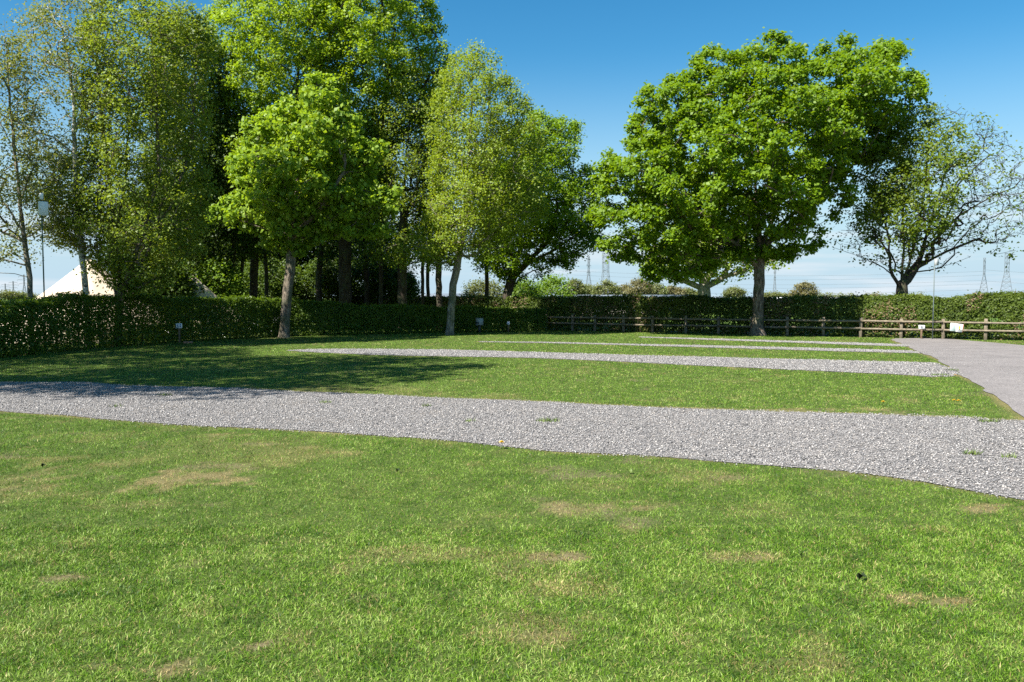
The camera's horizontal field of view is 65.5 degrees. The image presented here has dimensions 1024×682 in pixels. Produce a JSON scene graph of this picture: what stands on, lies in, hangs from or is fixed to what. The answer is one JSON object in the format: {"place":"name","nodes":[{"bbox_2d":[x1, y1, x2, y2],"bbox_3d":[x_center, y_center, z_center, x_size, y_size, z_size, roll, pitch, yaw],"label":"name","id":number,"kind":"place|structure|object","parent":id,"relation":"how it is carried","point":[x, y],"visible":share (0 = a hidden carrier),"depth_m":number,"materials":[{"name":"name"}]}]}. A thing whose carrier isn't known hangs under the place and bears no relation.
{"place":"outdoors","nodes":[
{"label":"outdoors","id":0,"kind":"place"},
{"bbox_2d":[420,293,484,304],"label":"building","id":1,"kind":"structure","parent":0,"point":[443,294],"depth_m":74.49,"materials":[{"name":"stone"}]},
{"bbox_2d":[0,298,1023,681],"bbox_3d":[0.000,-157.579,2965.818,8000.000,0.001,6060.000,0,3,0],"label":"ground","id":2,"kind":"structure","parent":0,"point":[494,466],"depth_m":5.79,"materials":[{"name":"green plant"}]},
{"bbox_2d":[0,289,26,300],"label":"field tree","id":3,"kind":"object","parent":2,"relation":"on","point":[6,294],"visible":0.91,"depth_m":257.98,"materials":[{"name":"green plant"}]},
{"bbox_2d":[18,274,26,292],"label":"pylon","id":4,"kind":"object","parent":2,"relation":"on","point":[23,283],"visible":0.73,"depth_m":1495.47,"materials":[{"name":"metal"}]},
{"bbox_2d":[38,193,47,350],"bbox_3d":[-13.791,-1.995,23.524,0.109,4.703,0.250,3,4,44],"label":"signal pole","id":5,"kind":"object","parent":2,"relation":"on","point":[42,208],"visible":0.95,"depth_m":23.43,"materials":[{"name":"grey metal"}]},
{"bbox_2d":[0,23,86,346],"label":"birch tree","id":6,"kind":"object","parent":2,"relation":"on","point":[23,228],"visible":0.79,"depth_m":24.24,"materials":[{"name":"green plant"}]},
{"bbox_2d":[0,0,143,340],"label":"birch tree","id":7,"kind":"object","parent":2,"relation":"on","point":[60,63],"visible":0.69,"depth_m":24.93,"materials":[{"name":"green plant"}]},
{"bbox_2d":[1,260,176,343],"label":"bell tent","id":8,"kind":"object","parent":2,"relation":"on","point":[71,280],"visible":0.19,"depth_m":29.92,"materials":[{"name":"fabric"}]},
{"bbox_2d":[11,0,228,345],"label":"alder tree","id":9,"kind":"object","parent":2,"relation":"on","point":[112,155],"visible":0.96,"depth_m":25.56,"materials":[{"name":"green plant"}]},
{"bbox_2d":[100,184,214,283],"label":"alder tree","id":10,"kind":"object","parent":2,"relation":"on","point":[133,231],"visible":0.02,"depth_m":47.66,"materials":[{"name":"green plant"}]},
{"bbox_2d":[137,258,219,306],"bbox_3d":[-14.366,-1.988,33.209,3.056,3.616,4.100,0,3,0],"label":"bush","id":11,"kind":"object","parent":2,"relation":"on","point":[185,280],"visible":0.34,"depth_m":32.88,"materials":[{"name":"green plant"}]},
{"bbox_2d":[176,323,181,342],"bbox_3d":[-11.969,-0.246,28.652,0.210,0.780,0.072,-1,3,-18],"label":"pitch sign","id":12,"kind":"object","parent":2,"relation":"on","point":[178,325],"visible":0.81,"depth_m":28.63,"materials":[{"name":"white wood"}]},
{"bbox_2d":[129,5,247,285],"bbox_3d":[-14.911,-7.811,37.066,5.697,14.986,6.969,0,3,0],"label":"alder tree","id":13,"kind":"object","parent":2,"relation":"on","point":[211,252],"visible":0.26,"depth_m":36.27,"materials":[{"name":"green plant"}]},
{"bbox_2d":[184,278,249,336],"bbox_3d":[-14.024,-1.633,34.963,7.061,2.725,7.061,0,3,0],"label":"bell tent","id":14,"kind":"object","parent":2,"relation":"on","point":[206,292],"visible":0.1,"depth_m":34.52,"materials":[{"name":"fabric"}]},
{"bbox_2d":[187,242,249,295],"bbox_3d":[-17.001,-3.281,45.824,4.237,4.846,4.350,3,4,42],"label":"bush","id":15,"kind":"object","parent":2,"relation":"on","point":[238,264],"visible":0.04,"depth_m":45.55,"materials":[{"name":"green plant"}]},
{"bbox_2d":[193,254,252,305],"bbox_3d":[-13.644,-2.218,37.017,3.498,3.668,3.663,-3,4,-43],"label":"bush","id":16,"kind":"object","parent":2,"relation":"on","point":[228,277],"visible":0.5,"depth_m":36.24,"materials":[{"name":"green plant"}]},
{"bbox_2d":[197,98,258,269],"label":"alder tree","id":17,"kind":"object","parent":2,"relation":"on","point":[233,248],"visible":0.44,"depth_m":36.71,"materials":[{"name":"green plant"}]},
{"bbox_2d":[181,179,280,263],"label":"alder tree","id":18,"kind":"object","parent":2,"relation":"on","point":[231,241],"visible":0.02,"depth_m":49.90,"materials":[{"name":"green plant"}]},
{"bbox_2d":[211,126,277,283],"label":"alder tree","id":19,"kind":"object","parent":2,"relation":"on","point":[255,249],"visible":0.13,"depth_m":38.15,"materials":[{"name":"green plant"}]},
{"bbox_2d":[236,127,282,327],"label":"alder tree","id":20,"kind":"object","parent":2,"relation":"on","point":[265,260],"visible":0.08,"depth_m":40.78,"materials":[{"name":"green plant"}]},
{"bbox_2d":[238,253,307,323],"bbox_3d":[-13.584,-2.946,44.828,4.348,4.284,4.068,3,4,41],"label":"bush","id":21,"kind":"object","parent":2,"relation":"on","point":[275,280],"visible":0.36,"depth_m":44.19,"materials":[{"name":"green plant"}]},
{"bbox_2d":[0,289,548,357],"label":"hedge","id":22,"kind":"object","parent":2,"relation":"on","point":[17,314],"visible":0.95,"depth_m":29.89,"materials":[{"name":"green plant"}]},
{"bbox_2d":[200,0,358,323],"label":"lime tree","id":23,"kind":"object","parent":2,"relation":"on","point":[266,69],"visible":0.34,"depth_m":37.18,"materials":[{"name":"green plant"}]},
{"bbox_2d":[247,145,351,293],"bbox_3d":[-15.730,-7.576,53.423,9.950,12.764,8.988,0,3,0],"label":"alder tree","id":24,"kind":"object","parent":2,"relation":"on","point":[309,255],"visible":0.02,"depth_m":52.37,"materials":[{"name":"green plant"}]},
{"bbox_2d":[203,66,403,337],"bbox_3d":[-8.424,-5.480,32.032,6.736,10.870,5.830,-2,4,-38],"label":"maple tree","id":25,"kind":"object","parent":2,"relation":"on","point":[307,156],"visible":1,"depth_m":31.34,"materials":[{"name":"green plant"}]},
{"bbox_2d":[294,193,338,326],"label":"alder tree","id":26,"kind":"object","parent":2,"relation":"on","point":[320,263],"visible":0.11,"depth_m":43.75,"materials":[{"name":"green plant"}]},
{"bbox_2d":[293,257,355,319],"bbox_3d":[-10.947,-2.886,45.785,4.193,4.064,4.334,0,3,0],"label":"bush","id":27,"kind":"object","parent":2,"relation":"on","point":[329,279],"visible":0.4,"depth_m":45.06,"materials":[{"name":"green plant"}]},
{"bbox_2d":[282,165,414,295],"bbox_3d":[-11.268,-8.135,54.576,10.369,13.757,8.971,1,3,22],"label":"alder tree","id":28,"kind":"object","parent":2,"relation":"on","point":[390,218],"visible":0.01,"depth_m":53.11,"materials":[{"name":"green plant"}]},
{"bbox_2d":[349,108,395,324],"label":"alder tree","id":29,"kind":"object","parent":2,"relation":"on","point":[366,266],"visible":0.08,"depth_m":44.72,"materials":[{"name":"green plant"}]},
{"bbox_2d":[351,252,396,304],"bbox_3d":[-8.130,-3.138,46.918,3.994,4.441,4.268,2,4,31],"label":"bush","id":30,"kind":"object","parent":2,"relation":"on","point":[357,273],"visible":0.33,"depth_m":45.99,"materials":[{"name":"green plant"}]},
{"bbox_2d":[295,0,459,325],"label":"lime tree","id":31,"kind":"object","parent":2,"relation":"on","point":[391,52],"visible":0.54,"depth_m":39.76,"materials":[{"name":"green plant"}]},
{"bbox_2d":[356,103,404,317],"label":"alder tree","id":32,"kind":"object","parent":2,"relation":"on","point":[380,300],"visible":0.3,"depth_m":42.65,"materials":[{"name":"green plant"}]},
{"bbox_2d":[383,268,420,316],"bbox_3d":[-6.397,-2.602,45.802,2.730,3.494,4.512,0,3,0],"label":"bush","id":33,"kind":"object","parent":2,"relation":"on","point":[413,285],"visible":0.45,"depth_m":45.07,"materials":[{"name":"green plant"}]},
{"bbox_2d":[355,56,454,327],"bbox_3d":[-5.264,-7.408,40.625,5.189,13.800,7.205,0,3,0],"label":"alder tree","id":34,"kind":"object","parent":2,"relation":"on","point":[405,198],"visible":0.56,"depth_m":39.66,"materials":[{"name":"green plant"}]},
{"bbox_2d":[399,100,444,304],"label":"alder tree","id":35,"kind":"object","parent":2,"relation":"on","point":[423,268],"visible":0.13,"depth_m":41.44,"materials":[{"name":"green plant"}]},
{"bbox_2d":[402,112,452,303],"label":"alder tree","id":36,"kind":"object","parent":2,"relation":"on","point":[427,285],"visible":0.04,"depth_m":43.78,"materials":[{"name":"green plant"}]},
{"bbox_2d":[413,71,466,306],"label":"alder tree","id":37,"kind":"object","parent":2,"relation":"on","point":[438,281],"visible":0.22,"depth_m":40.09,"materials":[{"name":"green plant"}]},
{"bbox_2d":[389,39,553,334],"bbox_3d":[-1.345,-6.513,34.292,6.254,12.692,6.286,3,4,40],"label":"birch tree","id":38,"kind":"object","parent":2,"relation":"on","point":[476,185],"visible":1,"depth_m":33.46,"materials":[{"name":"green plant"}]},
{"bbox_2d":[476,318,482,332],"bbox_3d":[-1.524,-0.726,37.240,0.290,0.698,0.302,3,4,43],"label":"hookup post","id":39,"kind":"object","parent":2,"relation":"on","point":[479,322],"visible":1,"depth_m":37.16,"materials":[{"name":"metal"}]},
{"bbox_2d":[460,274,503,302],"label":"bush","id":40,"kind":"object","parent":2,"relation":"on","point":[479,287],"visible":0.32,"depth_m":61.30,"materials":[{"name":"green plant"}]},
{"bbox_2d":[458,149,514,296],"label":"alder tree","id":41,"kind":"object","parent":2,"relation":"on","point":[486,284],"visible":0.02,"depth_m":42.79,"materials":[{"name":"green plant"}]},
{"bbox_2d":[0,382,1023,499],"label":"gravel pitch","id":42,"kind":"object","parent":2,"relation":"on","point":[836,464],"visible":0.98,"depth_m":9.76,"materials":[{"name":"grey gravel"}]},
{"bbox_2d":[535,417,557,421],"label":"weed","id":43,"kind":"object","parent":42,"relation":"on","point":[548,419],"visible":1,"depth_m":10.30,"materials":[{"name":"green plant"}]},
{"bbox_2d":[963,447,982,454],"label":"weed","id":44,"kind":"object","parent":42,"relation":"on","point":[973,452],"visible":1,"depth_m":8.14,"materials":[{"name":"green plant"}]},
{"bbox_2d":[979,417,1001,422],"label":"weed","id":45,"kind":"object","parent":42,"relation":"on","point":[989,420],"visible":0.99,"depth_m":10.29,"materials":[{"name":"green plant"}]},
{"bbox_2d":[1001,453,1019,457],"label":"weed","id":46,"kind":"object","parent":42,"relation":"on","point":[1010,456],"visible":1,"depth_m":7.98,"materials":[{"name":"green plant"}]},
{"bbox_2d":[512,276,547,297],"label":"bush","id":47,"kind":"object","parent":2,"relation":"on","point":[527,289],"visible":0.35,"depth_m":54.27,"materials":[{"name":"green plant"}]},
{"bbox_2d":[467,105,606,326],"bbox_3d":[1.371,-6.362,41.274,7.595,11.641,7.676,2,4,35],"label":"maple tree","id":48,"kind":"object","parent":2,"relation":"on","point":[557,225],"visible":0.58,"depth_m":39.98,"materials":[{"name":"green plant"}]},
{"bbox_2d":[532,273,576,303],"bbox_3d":[2.805,-3.183,57.744,4.503,3.676,4.690,0,3,0],"label":"bush","id":49,"kind":"object","parent":2,"relation":"on","point":[552,286],"visible":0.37,"depth_m":57.28,"materials":[{"name":"green plant"}]},
{"bbox_2d":[564,277,588,294],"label":"field tree","id":50,"kind":"object","parent":2,"relation":"on","point":[578,286],"visible":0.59,"depth_m":119.25,"materials":[{"name":"green plant"}]},
{"bbox_2d":[572,284,593,294],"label":"field tree","id":51,"kind":"object","parent":2,"relation":"on","point":[589,287],"visible":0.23,"depth_m":197.97,"materials":[{"name":"green plant"}]},
{"bbox_2d":[586,256,591,284],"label":"pylon","id":52,"kind":"object","parent":2,"relation":"on","point":[588,271],"visible":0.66,"depth_m":857.09,"materials":[{"name":"metal"}]},
{"bbox_2d":[600,253,609,284],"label":"pylon","id":53,"kind":"object","parent":2,"relation":"on","point":[604,271],"visible":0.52,"depth_m":795.76,"materials":[{"name":"metal"}]},
{"bbox_2d":[591,278,623,294],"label":"field tree","id":54,"kind":"object","parent":2,"relation":"on","point":[612,288],"visible":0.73,"depth_m":188.53,"materials":[{"name":"green plant"}]},
{"bbox_2d":[617,283,631,294],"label":"field tree","id":55,"kind":"object","parent":2,"relation":"on","point":[623,288],"visible":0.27,"depth_m":258.47,"materials":[{"name":"green plant"}]},
{"bbox_2d":[288,348,962,376],"bbox_3d":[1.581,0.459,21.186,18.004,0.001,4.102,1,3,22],"label":"gravel pitch","id":56,"kind":"object","parent":2,"relation":"on","point":[713,360],"visible":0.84,"depth_m":20.10,"materials":[{"name":"grey gravel"}]},
{"bbox_2d":[624,277,654,294],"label":"field tree","id":57,"kind":"object","parent":2,"relation":"on","point":[634,289],"visible":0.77,"depth_m":183.48,"materials":[{"name":"green plant"}]},
{"bbox_2d":[641,283,668,294],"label":"field tree","id":58,"kind":"object","parent":2,"relation":"on","point":[660,290],"visible":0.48,"depth_m":198.62,"materials":[{"name":"green plant"}]},
{"bbox_2d":[662,284,687,294],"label":"field tree","id":59,"kind":"object","parent":2,"relation":"on","point":[675,290],"visible":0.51,"depth_m":208.11,"materials":[{"name":"green plant"}]},
{"bbox_2d":[337,288,1023,340],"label":"hedge","id":60,"kind":"object","parent":2,"relation":"on","point":[964,308],"visible":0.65,"depth_m":34.42,"materials":[{"name":"green plant"}]},
{"bbox_2d":[684,287,697,294],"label":"field tree","id":61,"kind":"object","parent":2,"relation":"on","point":[692,291],"visible":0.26,"depth_m":218.42,"materials":[{"name":"green plant"}]},
{"bbox_2d":[478,341,922,352],"bbox_3d":[5.562,0.161,26.734,14.665,0.001,1.436,1,3,25],"label":"gravel pitch","id":62,"kind":"object","parent":2,"relation":"on","point":[728,346],"visible":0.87,"depth_m":25.82,"materials":[{"name":"grey gravel"}]},
{"bbox_2d":[635,220,794,305],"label":"oak tree","id":63,"kind":"object","parent":2,"relation":"on","point":[705,286],"visible":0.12,"depth_m":83.89,"materials":[{"name":"green plant"}]},
{"bbox_2d":[721,285,747,297],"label":"field tree","id":64,"kind":"object","parent":2,"relation":"on","point":[734,292],"visible":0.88,"depth_m":198.68,"materials":[{"name":"green plant"}]},
{"bbox_2d":[583,27,932,335],"bbox_3d":[10.336,-6.624,33.834,14.522,12.962,10.706,0,3,0],"label":"oak tree","id":65,"kind":"object","parent":2,"relation":"on","point":[831,118],"visible":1,"depth_m":31.98,"materials":[{"name":"green plant"}]},
{"bbox_2d":[773,269,775,290],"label":"pylon","id":66,"kind":"object","parent":2,"relation":"on","point":[774,273],"visible":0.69,"depth_m":996.47,"materials":[{"name":"metal"}]},
{"bbox_2d":[642,336,908,346],"bbox_3d":[9.486,-0.014,30.004,10.243,0.001,1.426,2,4,38],"label":"gravel pitch","id":67,"kind":"object","parent":2,"relation":"on","point":[791,342],"visible":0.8,"depth_m":28.73,"materials":[{"name":"grey gravel"}]},
{"bbox_2d":[764,290,788,296],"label":"field tree","id":68,"kind":"object","parent":2,"relation":"on","point":[777,294],"visible":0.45,"depth_m":316.70,"materials":[{"name":"green plant"}]},
{"bbox_2d":[546,314,1023,339],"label":"rail fence","id":69,"kind":"object","parent":2,"relation":"on","point":[901,329],"visible":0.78,"depth_m":33.81,"materials":[{"name":"brown wood"}]},
{"bbox_2d":[950,323,963,331],"bbox_3d":[17.262,-0.521,30.927,0.459,0.320,0.058,7,4,13],"label":"notice board","id":70,"kind":"object","parent":69,"relation":"attached to","point":[956,327],"visible":1,"depth_m":30.91,"materials":[{"name":"white"}]},
{"bbox_2d":[787,280,820,296],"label":"field tree","id":71,"kind":"object","parent":2,"relation":"on","point":[806,286],"visible":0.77,"depth_m":228.31,"materials":[{"name":"green plant"}]},
{"bbox_2d":[817,292,835,296],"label":"field tree","id":72,"kind":"object","parent":2,"relation":"on","point":[830,294],"visible":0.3,"depth_m":347.60,"materials":[{"name":"green plant"}]},
{"bbox_2d":[835,291,853,301],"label":"field tree","id":73,"kind":"object","parent":2,"relation":"on","point":[843,294],"visible":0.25,"depth_m":359.25,"materials":[{"name":"green plant"}]},
{"bbox_2d":[919,325,924,338],"bbox_3d":[16.172,-0.316,31.457,0.220,0.620,0.073,1,3,15],"label":"pitch sign","id":74,"kind":"object","parent":2,"relation":"on","point":[921,327],"visible":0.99,"depth_m":31.43,"materials":[{"name":"brown wood"}]},
{"bbox_2d":[826,95,1023,336],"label":"sycamore tree","id":75,"kind":"object","parent":2,"relation":"on","point":[883,196],"visible":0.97,"depth_m":32.21,"materials":[{"name":"green plant"}]},
{"bbox_2d":[979,258,987,292],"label":"pylon","id":76,"kind":"object","parent":2,"relation":"on","point":[984,275],"visible":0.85,"depth_m":796.57,"materials":[{"name":"metal"}]},
{"bbox_2d":[526,268,979,275],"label":"power cable","id":77,"kind":"object","parent":76,"relation":"hanging from","point":[823,275],"visible":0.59,"depth_m":820.95,"materials":[{"name":"metal"}]},
{"bbox_2d":[526,272,979,279],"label":"power cable","id":78,"kind":"object","parent":76,"relation":"hanging from","point":[823,279],"visible":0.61,"depth_m":821.10,"materials":[{"name":"metal"}]},
{"bbox_2d":[583,280,979,284],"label":"power cable","id":79,"kind":"object","parent":76,"relation":"hanging from","point":[823,284],"visible":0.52,"depth_m":821.52,"materials":[{"name":"metal"}]},
{"bbox_2d":[719,289,979,293],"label":"power cable","id":80,"kind":"object","parent":76,"relation":"hanging from","point":[883,292],"visible":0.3,"depth_m":813.16,"materials":[{"name":"metal"}]},
{"bbox_2d":[1000,253,1011,291],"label":"pylon","id":81,"kind":"object","parent":2,"relation":"on","point":[1007,273],"visible":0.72,"depth_m":736.90,"materials":[{"name":"metal"}]},
{"bbox_2d":[0,0,1023,297],"label":"sky","id":82,"kind":"structure","parent":0,"point":[588,60],"materials":[{"name":"blue"}]},
{"bbox_2d":[582,295,682,319],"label":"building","id":83,"kind":"structure","parent":0,"point":[643,295],"depth_m":59.45,"materials":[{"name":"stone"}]},
{"bbox_2d":[857,572,866,578],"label":"fallen leaf","id":84,"kind":"object","parent":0,"point":[859,575],"visible":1,"depth_m":4.51,"materials":[{"name":"green plant"}]},
{"bbox_2d":[891,338,1023,416],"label":"road","id":85,"kind":"structure","parent":0,"point":[996,356],"depth_m":20.05,"materials":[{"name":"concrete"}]},
{"bbox_2d":[932,259,938,338],"bbox_3d":[16.532,-1.630,31.119,0.150,3.159,0.129,-1,3,-26],"label":"lamp post","id":86,"kind":"object","parent":85,"relation":"on","point":[936,261],"visible":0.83,"depth_m":31.12,"materials":[{"name":"grey metal"}]},
{"bbox_2d":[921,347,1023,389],"bbox_3d":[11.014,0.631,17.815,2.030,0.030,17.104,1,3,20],"label":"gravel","id":87,"kind":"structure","parent":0,"point":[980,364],"depth_m":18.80,"materials":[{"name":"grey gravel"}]}
]}

